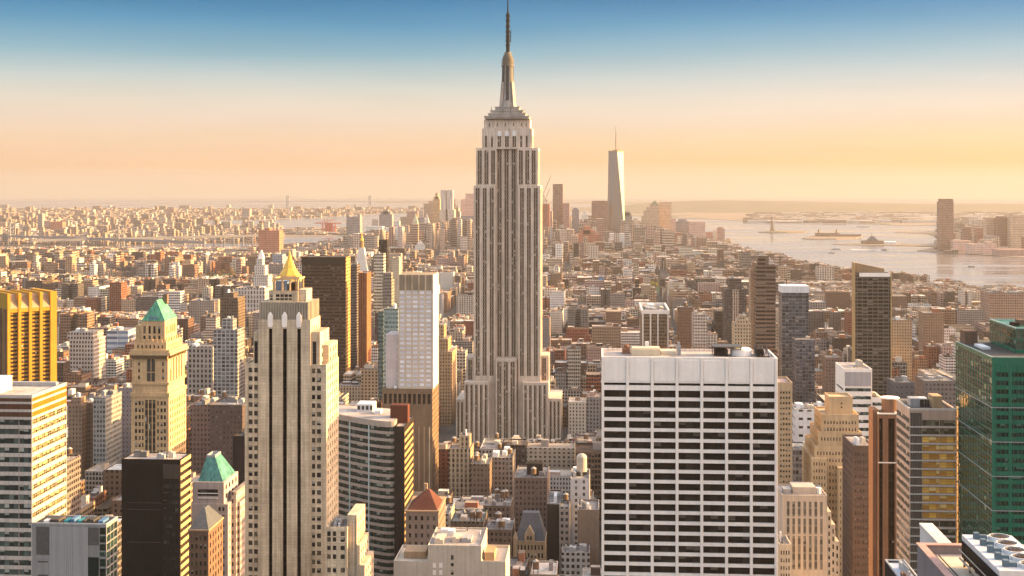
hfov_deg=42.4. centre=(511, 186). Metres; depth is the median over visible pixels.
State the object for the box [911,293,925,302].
loft building
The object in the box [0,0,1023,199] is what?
sky
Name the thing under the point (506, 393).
skyscraper
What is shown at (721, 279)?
apartment tower
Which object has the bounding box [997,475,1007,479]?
window
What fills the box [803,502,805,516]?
bay window
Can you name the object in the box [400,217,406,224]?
tower
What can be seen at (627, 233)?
apartment tower
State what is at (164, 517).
window
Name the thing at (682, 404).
window
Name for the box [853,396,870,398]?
window
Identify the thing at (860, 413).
window
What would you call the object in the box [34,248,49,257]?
apartment building
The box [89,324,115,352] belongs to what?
apartment building
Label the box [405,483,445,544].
hipped building
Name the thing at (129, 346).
apartment building
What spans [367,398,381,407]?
apartment tower
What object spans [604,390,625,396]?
window
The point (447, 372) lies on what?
stepped block
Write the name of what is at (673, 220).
tower
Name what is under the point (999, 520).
window
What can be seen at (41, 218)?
tower
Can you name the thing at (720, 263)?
apartment building
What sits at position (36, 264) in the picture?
apartment tower
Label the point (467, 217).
tower
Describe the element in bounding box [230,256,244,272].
apartment building
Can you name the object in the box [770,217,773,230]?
statue
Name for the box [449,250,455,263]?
apartment tower
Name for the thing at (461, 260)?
apartment building
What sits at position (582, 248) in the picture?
apartment tower
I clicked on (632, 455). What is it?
window
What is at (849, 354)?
apartment tower
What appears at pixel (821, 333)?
apartment building
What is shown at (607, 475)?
window
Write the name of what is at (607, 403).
window
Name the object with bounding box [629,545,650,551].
window
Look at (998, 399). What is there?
window
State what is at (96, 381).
apartment building
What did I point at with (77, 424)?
apartment block
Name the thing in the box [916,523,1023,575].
roof terrace
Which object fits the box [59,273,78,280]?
apartment building
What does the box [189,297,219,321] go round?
loft block
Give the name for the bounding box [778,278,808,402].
glass tower
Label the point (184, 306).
loft building
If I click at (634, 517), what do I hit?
window
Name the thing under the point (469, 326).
apartment building
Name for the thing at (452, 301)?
loft building
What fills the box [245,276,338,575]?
art deco tower
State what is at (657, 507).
window
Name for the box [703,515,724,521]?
window
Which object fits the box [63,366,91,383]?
loft building
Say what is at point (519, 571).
apartment building
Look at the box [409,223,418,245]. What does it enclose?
apartment tower
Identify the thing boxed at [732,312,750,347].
hotel block
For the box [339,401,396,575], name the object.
curved office
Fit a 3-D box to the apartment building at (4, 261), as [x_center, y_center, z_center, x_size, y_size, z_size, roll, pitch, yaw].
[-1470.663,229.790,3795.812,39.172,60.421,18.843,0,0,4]
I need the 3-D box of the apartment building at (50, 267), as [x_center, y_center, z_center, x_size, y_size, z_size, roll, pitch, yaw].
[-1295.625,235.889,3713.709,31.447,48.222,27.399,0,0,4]
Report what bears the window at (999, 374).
in the glass office
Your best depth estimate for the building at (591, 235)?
5193.57 m
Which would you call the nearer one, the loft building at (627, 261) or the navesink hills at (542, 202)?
the loft building at (627, 261)
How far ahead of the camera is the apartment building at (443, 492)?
925.99 m
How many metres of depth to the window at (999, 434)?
421.02 m
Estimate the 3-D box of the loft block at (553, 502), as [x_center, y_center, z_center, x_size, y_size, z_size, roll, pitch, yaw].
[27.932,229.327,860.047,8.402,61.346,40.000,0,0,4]
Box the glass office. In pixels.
[955,319,1023,543]
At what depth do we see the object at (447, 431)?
1435.39 m
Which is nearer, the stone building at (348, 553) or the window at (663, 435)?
the stone building at (348, 553)
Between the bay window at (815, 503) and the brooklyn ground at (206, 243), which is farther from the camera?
the brooklyn ground at (206, 243)
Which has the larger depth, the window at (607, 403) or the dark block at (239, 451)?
the dark block at (239, 451)
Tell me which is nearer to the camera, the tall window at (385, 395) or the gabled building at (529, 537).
the gabled building at (529, 537)
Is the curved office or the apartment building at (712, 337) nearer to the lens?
the curved office
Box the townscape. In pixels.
[0,215,1023,575]
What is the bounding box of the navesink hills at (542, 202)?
[376,202,657,203]
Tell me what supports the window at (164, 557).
in the dark slab
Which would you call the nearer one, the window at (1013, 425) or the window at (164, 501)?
the window at (1013, 425)
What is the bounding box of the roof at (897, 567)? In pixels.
[885,559,916,575]
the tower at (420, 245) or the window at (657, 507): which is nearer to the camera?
the window at (657, 507)
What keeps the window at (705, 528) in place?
in the office slab
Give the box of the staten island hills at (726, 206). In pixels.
[552,200,1023,212]
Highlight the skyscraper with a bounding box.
[456,0,561,442]
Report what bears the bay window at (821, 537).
in the stone block at (806, 525)
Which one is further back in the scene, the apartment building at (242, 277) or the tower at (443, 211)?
the tower at (443, 211)
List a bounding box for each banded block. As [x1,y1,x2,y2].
[835,359,871,440]
[871,392,880,408]
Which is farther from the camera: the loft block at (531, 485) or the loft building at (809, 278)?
the loft building at (809, 278)
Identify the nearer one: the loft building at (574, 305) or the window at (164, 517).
the window at (164, 517)
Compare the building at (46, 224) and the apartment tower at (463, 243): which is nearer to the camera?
the apartment tower at (463, 243)
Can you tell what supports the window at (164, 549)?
in the dark slab
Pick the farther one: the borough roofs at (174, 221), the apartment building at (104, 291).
the borough roofs at (174, 221)
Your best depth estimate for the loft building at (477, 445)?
1225.13 m
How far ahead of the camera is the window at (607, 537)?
523.33 m
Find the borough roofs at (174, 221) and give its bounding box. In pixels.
[0,204,1023,252]
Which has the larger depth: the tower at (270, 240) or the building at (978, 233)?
the building at (978, 233)
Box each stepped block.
[438,323,455,424]
[802,392,861,575]
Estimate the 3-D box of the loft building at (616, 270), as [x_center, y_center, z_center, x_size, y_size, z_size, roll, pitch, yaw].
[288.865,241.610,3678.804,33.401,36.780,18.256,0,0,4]
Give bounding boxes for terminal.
[861,234,883,243]
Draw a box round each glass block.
[378,308,383,398]
[384,303,397,385]
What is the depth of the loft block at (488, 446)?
1164.54 m
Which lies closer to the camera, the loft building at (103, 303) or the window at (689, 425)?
the window at (689, 425)
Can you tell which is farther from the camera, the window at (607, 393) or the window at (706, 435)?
the window at (607, 393)
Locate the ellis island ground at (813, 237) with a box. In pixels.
[802,235,861,239]
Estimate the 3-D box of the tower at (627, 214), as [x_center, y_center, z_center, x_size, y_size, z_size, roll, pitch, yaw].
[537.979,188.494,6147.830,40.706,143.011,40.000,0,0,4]
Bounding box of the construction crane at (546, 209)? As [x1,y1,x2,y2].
[544,189,549,225]
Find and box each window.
[147,359,154,381]
[163,484,177,487]
[163,492,177,495]
[163,500,177,503]
[163,508,177,511]
[163,516,177,519]
[163,524,177,527]
[163,532,177,535]
[163,540,177,543]
[163,548,177,551]
[163,556,177,559]
[163,564,177,567]
[163,572,177,575]
[254,341,257,362]
[312,559,314,572]
[313,342,315,363]
[384,393,386,403]
[389,394,391,403]
[413,394,415,403]
[418,394,420,403]
[423,394,425,403]
[427,394,429,403]
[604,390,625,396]
[604,400,625,406]
[604,411,625,416]
[604,421,625,427]
[604,431,625,437]
[604,441,625,447]
[604,452,625,458]
[604,462,625,468]
[604,472,625,478]
[604,483,625,489]
[604,493,625,499]
[604,503,625,509]
[604,514,625,519]
[604,524,625,530]
[604,534,625,540]
[604,544,625,550]
[604,555,625,561]
[604,565,625,571]
[629,390,650,396]
[629,400,650,406]
[629,411,650,417]
[629,421,650,427]
[629,431,650,437]
[629,442,650,448]
[629,452,650,458]
[629,462,650,468]
[629,473,650,479]
[629,483,650,489]
[629,493,650,499]
[629,504,650,510]
[629,514,650,520]
[629,524,650,530]
[629,535,650,540]
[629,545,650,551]
[629,555,650,561]
[629,566,650,571]
[654,390,674,396]
[654,401,674,407]
[654,411,674,417]
[654,421,674,427]
[654,432,674,438]
[654,442,674,448]
[654,452,674,458]
[654,463,674,469]
[654,473,674,479]
[654,483,674,489]
[654,494,674,500]
[654,504,674,510]
[654,514,674,520]
[654,525,674,531]
[654,535,674,541]
[654,545,674,551]
[654,556,674,561]
[654,566,674,572]
[679,391,699,397]
[679,401,699,407]
[679,411,699,417]
[679,422,699,428]
[679,432,699,438]
[679,442,699,448]
[679,453,699,459]
[679,463,699,469]
[679,473,699,479]
[679,484,699,490]
[679,494,699,500]
[679,504,699,510]
[679,515,699,521]
[679,525,699,531]
[679,535,699,541]
[679,546,699,552]
[679,556,699,562]
[679,566,699,572]
[703,391,724,397]
[703,401,724,407]
[703,412,724,418]
[703,422,724,428]
[703,432,724,438]
[703,443,724,449]
[703,453,724,459]
[703,463,724,469]
[703,474,724,480]
[703,484,724,490]
[703,494,724,500]
[703,505,724,511]
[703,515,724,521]
[703,526,724,531]
[703,536,724,542]
[703,546,724,552]
[703,557,724,562]
[703,567,724,573]
[787,501,788,515]
[787,518,788,533]
[792,501,794,515]
[792,518,794,533]
[792,536,794,568]
[798,502,800,516]
[798,518,800,533]
[798,536,800,568]
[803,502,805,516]
[803,518,805,533]
[803,536,805,568]
[809,502,811,516]
[809,518,811,533]
[809,536,811,569]
[814,502,816,516]
[814,519,816,533]
[814,536,816,569]
[820,502,822,516]
[820,519,822,534]
[820,536,822,569]
[845,388,870,391]
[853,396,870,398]
[853,404,870,406]
[857,412,868,414]
[859,420,868,422]
[872,402,880,405]
[997,372,1007,376]
[997,381,1007,384]
[997,389,1007,393]
[997,398,1007,401]
[997,408,1007,410]
[997,415,1007,419]
[997,424,1007,427]
[997,432,1007,436]
[997,441,1007,444]
[997,450,1007,453]
[997,458,1007,462]
[997,467,1007,470]
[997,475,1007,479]
[997,484,1007,487]
[997,493,1007,496]
[997,501,1007,505]
[997,510,1007,513]
[997,518,1007,522]
[997,527,1007,530]
[1012,372,1023,376]
[1012,381,1023,384]
[1012,390,1023,393]
[1012,398,1023,402]
[1012,408,1023,410]
[1012,415,1023,419]
[1012,424,1023,427]
[1012,433,1023,436]
[1012,441,1023,445]
[1012,450,1023,453]
[1012,458,1023,462]
[1012,467,1023,470]
[1012,477,1023,479]
[1012,484,1023,488]
[1012,493,1023,496]
[1012,501,1023,505]
[1012,510,1023,513]
[1012,519,1023,522]
[1012,527,1023,531]
[1013,536,1023,539]
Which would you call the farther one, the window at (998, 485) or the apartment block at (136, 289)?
the apartment block at (136, 289)
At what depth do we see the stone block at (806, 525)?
612.42 m
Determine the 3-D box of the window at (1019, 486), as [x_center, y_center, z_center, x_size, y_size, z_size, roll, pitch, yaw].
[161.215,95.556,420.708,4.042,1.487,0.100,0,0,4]
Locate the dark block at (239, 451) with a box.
[233,428,244,485]
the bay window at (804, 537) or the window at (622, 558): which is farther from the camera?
the bay window at (804, 537)
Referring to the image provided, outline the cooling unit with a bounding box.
[959,532,1023,575]
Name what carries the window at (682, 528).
in the office slab
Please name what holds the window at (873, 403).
in the banded block at (876, 399)
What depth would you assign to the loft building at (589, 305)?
2660.03 m
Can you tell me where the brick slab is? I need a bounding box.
[390,403,412,557]
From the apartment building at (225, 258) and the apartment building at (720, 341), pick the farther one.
the apartment building at (225, 258)
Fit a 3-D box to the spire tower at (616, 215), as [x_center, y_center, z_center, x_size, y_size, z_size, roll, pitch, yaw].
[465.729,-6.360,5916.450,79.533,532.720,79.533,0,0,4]
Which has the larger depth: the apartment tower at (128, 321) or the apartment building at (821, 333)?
the apartment tower at (128, 321)
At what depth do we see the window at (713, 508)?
520.78 m
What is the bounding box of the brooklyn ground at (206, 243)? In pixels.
[20,209,551,245]
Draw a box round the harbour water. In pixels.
[0,199,1023,286]
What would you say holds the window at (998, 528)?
in the glass office
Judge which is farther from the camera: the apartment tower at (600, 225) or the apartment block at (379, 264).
the apartment tower at (600, 225)
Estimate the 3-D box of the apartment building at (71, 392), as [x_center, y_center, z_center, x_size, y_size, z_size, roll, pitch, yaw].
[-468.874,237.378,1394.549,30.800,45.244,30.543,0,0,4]
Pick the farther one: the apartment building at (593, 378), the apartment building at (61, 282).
the apartment building at (61, 282)
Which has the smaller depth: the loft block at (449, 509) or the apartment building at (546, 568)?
the apartment building at (546, 568)
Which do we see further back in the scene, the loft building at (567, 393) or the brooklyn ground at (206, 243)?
the brooklyn ground at (206, 243)
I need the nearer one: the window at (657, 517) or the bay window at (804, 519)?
the window at (657, 517)
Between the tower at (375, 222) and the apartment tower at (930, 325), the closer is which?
the apartment tower at (930, 325)
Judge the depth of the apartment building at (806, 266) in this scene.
3761.51 m
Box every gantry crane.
[315,219,332,230]
[325,219,340,231]
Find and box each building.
[0,256,8,267]
[14,247,22,254]
[15,261,33,268]
[22,276,34,288]
[26,279,46,288]
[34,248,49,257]
[44,221,51,228]
[44,262,58,273]
[50,221,65,229]
[54,251,62,261]
[56,257,64,268]
[58,278,80,286]
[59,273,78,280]
[61,250,76,256]
[62,282,83,299]
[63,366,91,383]
[66,388,87,399]
[67,383,93,394]
[74,296,89,306]
[78,377,107,386]
[81,479,84,495]
[81,494,94,515]
[84,277,97,294]
[85,462,111,493]
[86,297,100,311]
[88,285,108,297]
[88,486,105,506]
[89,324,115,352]
[90,259,97,275]
[92,296,106,311]
[95,496,116,515]
[96,383,125,395]
[97,314,115,325]
[98,261,105,276]
[100,287,108,309]
[103,462,121,499]
[106,353,120,357]
[106,354,123,378]
[107,376,125,384]
[111,494,121,515]
[112,279,133,284]
[113,254,119,270]
[121,338,133,356]
[122,297,137,312]
[126,367,131,382]
[130,251,145,259]
[130,266,138,276]
[136,295,157,311]
[142,289,161,295]
[144,277,158,290]
[145,263,157,276]
[155,250,163,263]
[157,283,169,290]
[158,288,183,311]
[163,277,179,288]
[165,250,181,256]
[165,254,182,270]
[169,263,174,276]
[174,261,180,277]
[177,282,186,289]
[177,325,182,342]
[180,301,188,311]
[182,264,197,276]
[183,253,194,261]
[184,286,197,293]
[185,338,200,345]
[187,428,189,452]
[188,276,197,286]
[188,505,223,575]
[190,331,202,340]
[190,472,200,524]
[193,388,212,396]
[198,276,210,292]
[201,255,208,272]
[202,284,212,297]
[209,276,227,297]
[215,261,229,273]
[215,283,233,297]
[218,256,233,261]
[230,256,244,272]
[234,274,248,281]
[236,258,243,273]
[242,209,251,216]
[248,255,258,273]
[272,254,285,263]
[281,249,295,257]
[326,504,373,575]
[339,381,360,403]
[343,366,360,381]
[361,362,377,399]
[366,226,384,231]
[371,342,377,361]
[384,228,397,239]
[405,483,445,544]
[410,250,416,258]
[413,489,452,502]
[434,258,448,264]
[438,293,443,315]
[439,436,455,488]
[440,290,450,312]
[442,316,450,327]
[448,328,464,339]
[449,288,453,308]
[450,319,464,328]
[451,338,473,354]
[455,274,461,293]
[455,500,484,509]
[457,293,473,314]
[457,347,466,389]
[458,254,464,271]
[461,488,500,499]
[464,319,473,336]
[474,441,481,455]
[502,439,508,448]
[507,438,526,469]
[510,550,528,566]
[510,566,528,575]
[513,510,546,575]
[527,439,574,468]
[531,559,557,575]
[542,347,554,365]
[546,257,562,265]
[549,469,570,494]
[550,271,562,289]
[550,288,564,308]
[550,363,553,375]
[551,336,571,347]
[555,344,565,360]
[555,360,586,396]
[555,366,566,389]
[560,387,580,401]
[562,402,567,426]
[563,273,576,284]
[564,326,590,344]
[565,303,577,307]
[568,396,586,436]
[574,294,585,301]
[575,226,597,243]
[575,441,601,521]
[576,338,587,357]
[577,273,591,283]
[577,433,595,444]
[582,371,600,396]
[582,565,601,575]
[583,280,603,291]
[583,303,599,307]
[583,385,597,396]
[586,285,600,294]
[586,294,600,306]
[587,343,607,366]
[587,389,600,431]
[588,358,601,370]
[589,314,602,319]
[589,319,603,326]
[593,260,598,272]
[601,288,609,307]
[609,233,624,247]
[610,267,621,273]
[610,292,624,307]
[615,242,621,251]
[617,259,631,265]
[617,276,631,288]
[621,327,639,346]
[623,266,631,276]
[627,314,638,326]
[633,263,638,275]
[633,283,650,296]
[634,294,647,298]
[634,299,649,306]
[649,286,656,302]
[653,285,659,293]
[654,245,660,253]
[665,279,673,302]
[666,257,678,271]
[667,282,684,305]
[669,288,692,312]
[670,263,686,275]
[671,269,687,275]
[671,289,689,314]
[672,296,690,317]
[675,232,681,242]
[687,262,694,271]
[691,296,701,308]
[692,277,712,290]
[697,309,712,318]
[698,282,720,292]
[698,291,711,301]
[702,301,716,307]
[705,232,712,238]
[706,241,717,248]
[707,331,717,348]
[711,290,721,302]
[712,230,715,239]
[712,268,722,276]
[715,296,721,305]
[716,227,724,241]
[718,258,725,268]
[718,338,727,343]
[723,268,735,275]
[742,279,748,287]
[765,252,773,258]
[774,254,784,263]
[776,280,784,293]
[777,265,787,279]
[781,258,794,267]
[790,268,800,279]
[801,275,816,280]
[803,263,809,271]
[809,300,826,308]
[813,291,824,300]
[813,328,836,339]
[814,338,826,349]
[815,265,833,280]
[815,364,821,384]
[825,291,849,309]
[843,273,851,279]
[889,271,898,280]
[892,292,907,308]
[892,307,904,316]
[899,273,910,281]
[908,301,930,307]
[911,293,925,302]
[912,355,927,381]
[923,341,938,368]
[928,289,936,306]
[936,338,958,355]
[937,291,944,306]
[939,352,955,375]
[943,291,954,306]
[944,324,954,342]
[950,240,971,251]
[958,287,971,306]
[965,241,996,253]
[975,228,982,242]
[992,249,1023,255]
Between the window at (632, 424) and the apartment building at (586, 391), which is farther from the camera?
the apartment building at (586, 391)
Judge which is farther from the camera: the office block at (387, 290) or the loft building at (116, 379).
the loft building at (116, 379)
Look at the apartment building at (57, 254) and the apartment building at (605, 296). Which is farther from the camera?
the apartment building at (57, 254)
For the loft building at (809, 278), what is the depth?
3561.39 m
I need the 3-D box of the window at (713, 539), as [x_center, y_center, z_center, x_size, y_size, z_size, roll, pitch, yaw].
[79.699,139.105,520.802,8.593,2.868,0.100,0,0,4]
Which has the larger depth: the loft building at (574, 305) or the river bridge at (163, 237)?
the river bridge at (163, 237)
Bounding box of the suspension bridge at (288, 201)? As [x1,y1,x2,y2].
[240,195,428,206]
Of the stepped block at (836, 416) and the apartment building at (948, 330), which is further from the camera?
the apartment building at (948, 330)
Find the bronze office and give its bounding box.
[896,393,955,573]
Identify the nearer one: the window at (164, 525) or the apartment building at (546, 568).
the window at (164, 525)
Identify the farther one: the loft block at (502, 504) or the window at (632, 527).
the loft block at (502, 504)
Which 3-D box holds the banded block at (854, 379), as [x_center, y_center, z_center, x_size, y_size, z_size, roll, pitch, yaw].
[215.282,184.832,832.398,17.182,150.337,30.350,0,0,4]
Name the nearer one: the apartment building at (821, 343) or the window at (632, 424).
the window at (632, 424)
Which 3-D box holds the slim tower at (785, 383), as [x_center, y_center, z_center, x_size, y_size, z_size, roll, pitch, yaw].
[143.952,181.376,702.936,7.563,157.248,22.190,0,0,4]
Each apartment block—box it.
[68,392,86,478]
[84,398,92,469]
[128,284,142,294]
[374,251,385,325]
[392,256,400,305]
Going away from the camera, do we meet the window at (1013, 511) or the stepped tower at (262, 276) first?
the window at (1013, 511)
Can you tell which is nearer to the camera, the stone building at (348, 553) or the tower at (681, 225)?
the stone building at (348, 553)
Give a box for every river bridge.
[0,222,205,246]
[31,234,257,246]
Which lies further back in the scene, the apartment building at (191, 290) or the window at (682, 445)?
the apartment building at (191, 290)
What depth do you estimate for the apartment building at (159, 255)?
4030.02 m
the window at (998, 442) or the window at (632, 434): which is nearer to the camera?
the window at (998, 442)
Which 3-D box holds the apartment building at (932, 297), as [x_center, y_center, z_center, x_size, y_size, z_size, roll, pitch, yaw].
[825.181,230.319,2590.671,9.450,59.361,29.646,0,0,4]
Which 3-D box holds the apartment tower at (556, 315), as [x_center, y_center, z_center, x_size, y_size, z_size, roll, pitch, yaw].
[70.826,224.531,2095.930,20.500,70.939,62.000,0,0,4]
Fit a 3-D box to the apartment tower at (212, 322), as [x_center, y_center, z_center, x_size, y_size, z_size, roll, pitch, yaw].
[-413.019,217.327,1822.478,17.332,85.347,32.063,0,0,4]
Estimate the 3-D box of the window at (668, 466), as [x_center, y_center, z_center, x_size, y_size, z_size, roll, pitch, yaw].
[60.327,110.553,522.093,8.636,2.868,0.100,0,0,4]
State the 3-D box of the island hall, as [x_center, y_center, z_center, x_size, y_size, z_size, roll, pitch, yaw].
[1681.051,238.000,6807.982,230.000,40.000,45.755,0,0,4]
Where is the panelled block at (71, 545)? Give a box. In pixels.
[32,515,117,575]
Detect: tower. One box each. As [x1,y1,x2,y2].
[0,288,56,380]
[27,251,38,260]
[30,272,43,277]
[32,253,39,271]
[34,276,51,282]
[38,213,44,229]
[60,310,93,343]
[65,255,75,273]
[66,447,80,514]
[68,328,105,378]
[109,281,126,310]
[118,516,121,575]
[119,314,143,326]
[129,294,187,452]
[177,315,193,342]
[192,451,244,575]
[200,310,219,330]
[203,313,219,341]
[220,288,244,372]
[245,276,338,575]
[253,250,271,285]
[258,228,282,251]
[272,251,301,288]
[301,255,349,383]
[346,214,361,244]
[350,261,359,370]
[352,233,360,248]
[356,233,369,271]
[358,271,370,367]
[365,235,375,248]
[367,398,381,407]
[372,219,378,225]
[375,309,380,343]
[379,209,393,227]
[379,240,388,271]
[382,272,438,489]
[389,227,394,245]
[389,251,401,271]
[391,248,405,255]
[398,226,403,247]
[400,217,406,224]
[407,211,418,224]
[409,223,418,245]
[413,214,417,223]
[415,240,424,249]
[418,210,423,216]
[418,217,425,223]
[424,201,432,222]
[428,224,434,247]
[430,222,433,250]
[433,193,440,222]
[439,270,453,289]
[440,190,447,220]
[440,229,444,250]
[446,190,454,220]
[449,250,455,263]
[450,219,456,246]
[454,199,457,216]
[458,218,461,249]
[461,194,473,215]
[461,216,473,221]
[461,236,466,249]
[467,218,470,250]
[542,204,549,226]
[542,226,548,245]
[542,312,549,348]
[549,306,563,333]
[550,211,552,226]
[553,184,562,228]
[555,241,562,257]
[556,230,559,241]
[563,203,569,228]
[564,240,568,261]
[566,228,573,243]
[567,305,588,333]
[567,345,580,387]
[572,208,578,231]
[572,235,577,245]
[573,243,578,256]
[580,241,584,256]
[582,211,587,221]
[588,245,598,258]
[592,201,607,234]
[592,323,620,346]
[595,219,603,241]
[604,278,610,292]
[604,307,620,323]
[605,232,608,241]
[608,134,624,232]
[614,232,618,249]
[624,211,631,222]
[625,223,629,247]
[627,305,637,316]
[633,226,644,243]
[633,276,640,298]
[635,244,641,250]
[641,201,658,226]
[646,224,653,245]
[659,202,670,229]
[662,230,672,248]
[671,218,675,230]
[675,219,688,232]
[677,301,692,348]
[679,244,692,253]
[682,233,686,245]
[689,221,704,237]
[692,310,706,348]
[712,308,721,339]
[715,276,725,284]
[717,248,723,265]
[722,276,745,343]
[740,250,750,267]
[749,268,753,347]
[754,252,775,355]
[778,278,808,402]
[778,376,792,483]
[793,336,814,402]
[809,309,824,330]
[817,393,824,402]
[822,349,841,393]
[826,345,841,357]
[827,331,849,348]
[829,307,840,330]
[832,334,851,351]
[844,308,851,335]
[848,347,851,361]
[852,262,891,395]
[869,396,898,575]
[892,314,911,380]
[892,356,906,376]
[892,364,898,376]
[913,306,929,335]
[918,306,943,349]
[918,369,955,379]
[937,199,953,251]
[939,307,955,324]
[953,343,955,356]
[954,307,982,325]
[961,227,970,240]
[983,217,993,238]
[994,216,1005,246]
[1006,215,1023,247]
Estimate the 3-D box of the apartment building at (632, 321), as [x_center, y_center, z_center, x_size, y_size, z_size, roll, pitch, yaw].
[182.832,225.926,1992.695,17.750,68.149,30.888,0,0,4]
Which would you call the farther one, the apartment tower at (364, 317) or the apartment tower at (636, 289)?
the apartment tower at (636, 289)
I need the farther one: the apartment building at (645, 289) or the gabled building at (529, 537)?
the apartment building at (645, 289)
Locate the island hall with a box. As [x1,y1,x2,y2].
[815,229,860,236]
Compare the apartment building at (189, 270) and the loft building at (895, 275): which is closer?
the loft building at (895, 275)
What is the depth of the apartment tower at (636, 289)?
2733.47 m
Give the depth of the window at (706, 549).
520.78 m
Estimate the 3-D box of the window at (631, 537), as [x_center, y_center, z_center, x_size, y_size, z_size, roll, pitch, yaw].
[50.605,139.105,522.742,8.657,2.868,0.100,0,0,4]
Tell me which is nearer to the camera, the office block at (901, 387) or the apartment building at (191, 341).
the office block at (901, 387)
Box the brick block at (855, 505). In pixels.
[842,434,868,575]
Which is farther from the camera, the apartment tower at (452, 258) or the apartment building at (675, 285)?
the apartment tower at (452, 258)
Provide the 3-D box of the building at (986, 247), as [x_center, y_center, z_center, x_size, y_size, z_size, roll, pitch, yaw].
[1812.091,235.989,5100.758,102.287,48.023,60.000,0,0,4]
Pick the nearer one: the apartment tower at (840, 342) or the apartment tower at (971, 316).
the apartment tower at (840, 342)
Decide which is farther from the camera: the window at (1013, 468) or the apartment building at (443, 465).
the apartment building at (443, 465)
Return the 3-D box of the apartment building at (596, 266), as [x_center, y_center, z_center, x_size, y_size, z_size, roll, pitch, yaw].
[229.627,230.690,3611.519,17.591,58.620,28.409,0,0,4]
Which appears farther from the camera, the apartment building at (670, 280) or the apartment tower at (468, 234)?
the apartment tower at (468, 234)
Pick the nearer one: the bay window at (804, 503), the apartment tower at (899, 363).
the bay window at (804, 503)
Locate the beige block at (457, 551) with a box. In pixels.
[394,527,509,575]
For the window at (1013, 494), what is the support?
in the glass office
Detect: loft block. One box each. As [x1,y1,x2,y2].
[187,339,213,394]
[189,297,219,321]
[190,390,221,473]
[210,390,244,467]
[235,286,271,312]
[445,495,454,526]
[449,429,473,498]
[450,507,486,527]
[471,451,492,495]
[480,432,534,455]
[483,489,512,520]
[485,511,514,556]
[490,442,515,517]
[514,461,548,554]
[547,490,561,573]
[559,492,569,573]
[562,543,589,574]
[570,453,589,543]
[578,499,598,567]
[778,531,790,575]
[792,401,824,441]
[792,441,804,481]
[980,289,1023,321]
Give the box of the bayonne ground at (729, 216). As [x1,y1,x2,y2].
[631,213,936,224]
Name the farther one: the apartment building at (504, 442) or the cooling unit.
the apartment building at (504, 442)
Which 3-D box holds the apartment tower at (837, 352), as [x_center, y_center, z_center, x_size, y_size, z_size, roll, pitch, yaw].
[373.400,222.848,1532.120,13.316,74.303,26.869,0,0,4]
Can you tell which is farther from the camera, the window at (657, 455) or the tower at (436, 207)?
the tower at (436, 207)
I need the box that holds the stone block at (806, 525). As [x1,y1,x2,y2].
[778,482,838,575]
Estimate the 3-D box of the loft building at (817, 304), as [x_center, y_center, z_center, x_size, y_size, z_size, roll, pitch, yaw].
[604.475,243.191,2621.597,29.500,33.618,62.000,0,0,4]
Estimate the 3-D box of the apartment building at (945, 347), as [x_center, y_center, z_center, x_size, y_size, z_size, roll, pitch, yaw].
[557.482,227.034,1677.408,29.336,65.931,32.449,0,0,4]
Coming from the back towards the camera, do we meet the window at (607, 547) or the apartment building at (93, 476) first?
the apartment building at (93, 476)
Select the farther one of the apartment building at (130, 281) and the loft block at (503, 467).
the apartment building at (130, 281)
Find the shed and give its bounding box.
[884,241,895,243]
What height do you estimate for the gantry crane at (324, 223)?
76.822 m
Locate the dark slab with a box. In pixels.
[121,450,190,575]
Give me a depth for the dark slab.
612.55 m
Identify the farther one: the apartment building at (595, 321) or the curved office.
the apartment building at (595, 321)
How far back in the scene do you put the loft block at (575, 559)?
759.52 m
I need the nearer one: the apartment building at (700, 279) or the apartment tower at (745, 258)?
the apartment building at (700, 279)
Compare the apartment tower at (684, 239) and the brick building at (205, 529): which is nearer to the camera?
the brick building at (205, 529)
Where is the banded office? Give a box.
[0,375,66,575]
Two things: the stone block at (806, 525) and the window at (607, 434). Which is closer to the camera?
the window at (607, 434)
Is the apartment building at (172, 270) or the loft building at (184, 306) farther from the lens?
the apartment building at (172, 270)
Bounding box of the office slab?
[601,342,777,575]
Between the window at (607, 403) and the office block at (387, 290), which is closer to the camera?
the window at (607, 403)
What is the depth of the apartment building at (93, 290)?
2769.83 m
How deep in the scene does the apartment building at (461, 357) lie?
1673.05 m
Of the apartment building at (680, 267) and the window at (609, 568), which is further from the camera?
the apartment building at (680, 267)
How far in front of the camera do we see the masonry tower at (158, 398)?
766.75 m
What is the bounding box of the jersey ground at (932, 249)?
[833,223,1023,257]
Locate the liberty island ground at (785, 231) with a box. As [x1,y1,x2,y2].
[758,230,806,232]
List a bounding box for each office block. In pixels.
[57,341,68,348]
[69,306,89,310]
[93,389,121,465]
[107,326,135,353]
[118,383,131,457]
[214,316,243,397]
[382,272,393,308]
[639,303,669,348]
[887,375,913,398]
[914,373,955,407]
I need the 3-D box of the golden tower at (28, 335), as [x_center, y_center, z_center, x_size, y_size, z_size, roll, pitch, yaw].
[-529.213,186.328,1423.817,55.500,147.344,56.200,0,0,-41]
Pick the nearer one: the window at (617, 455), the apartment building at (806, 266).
the window at (617, 455)
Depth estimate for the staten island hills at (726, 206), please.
13871.02 m
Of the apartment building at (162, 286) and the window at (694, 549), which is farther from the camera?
the apartment building at (162, 286)

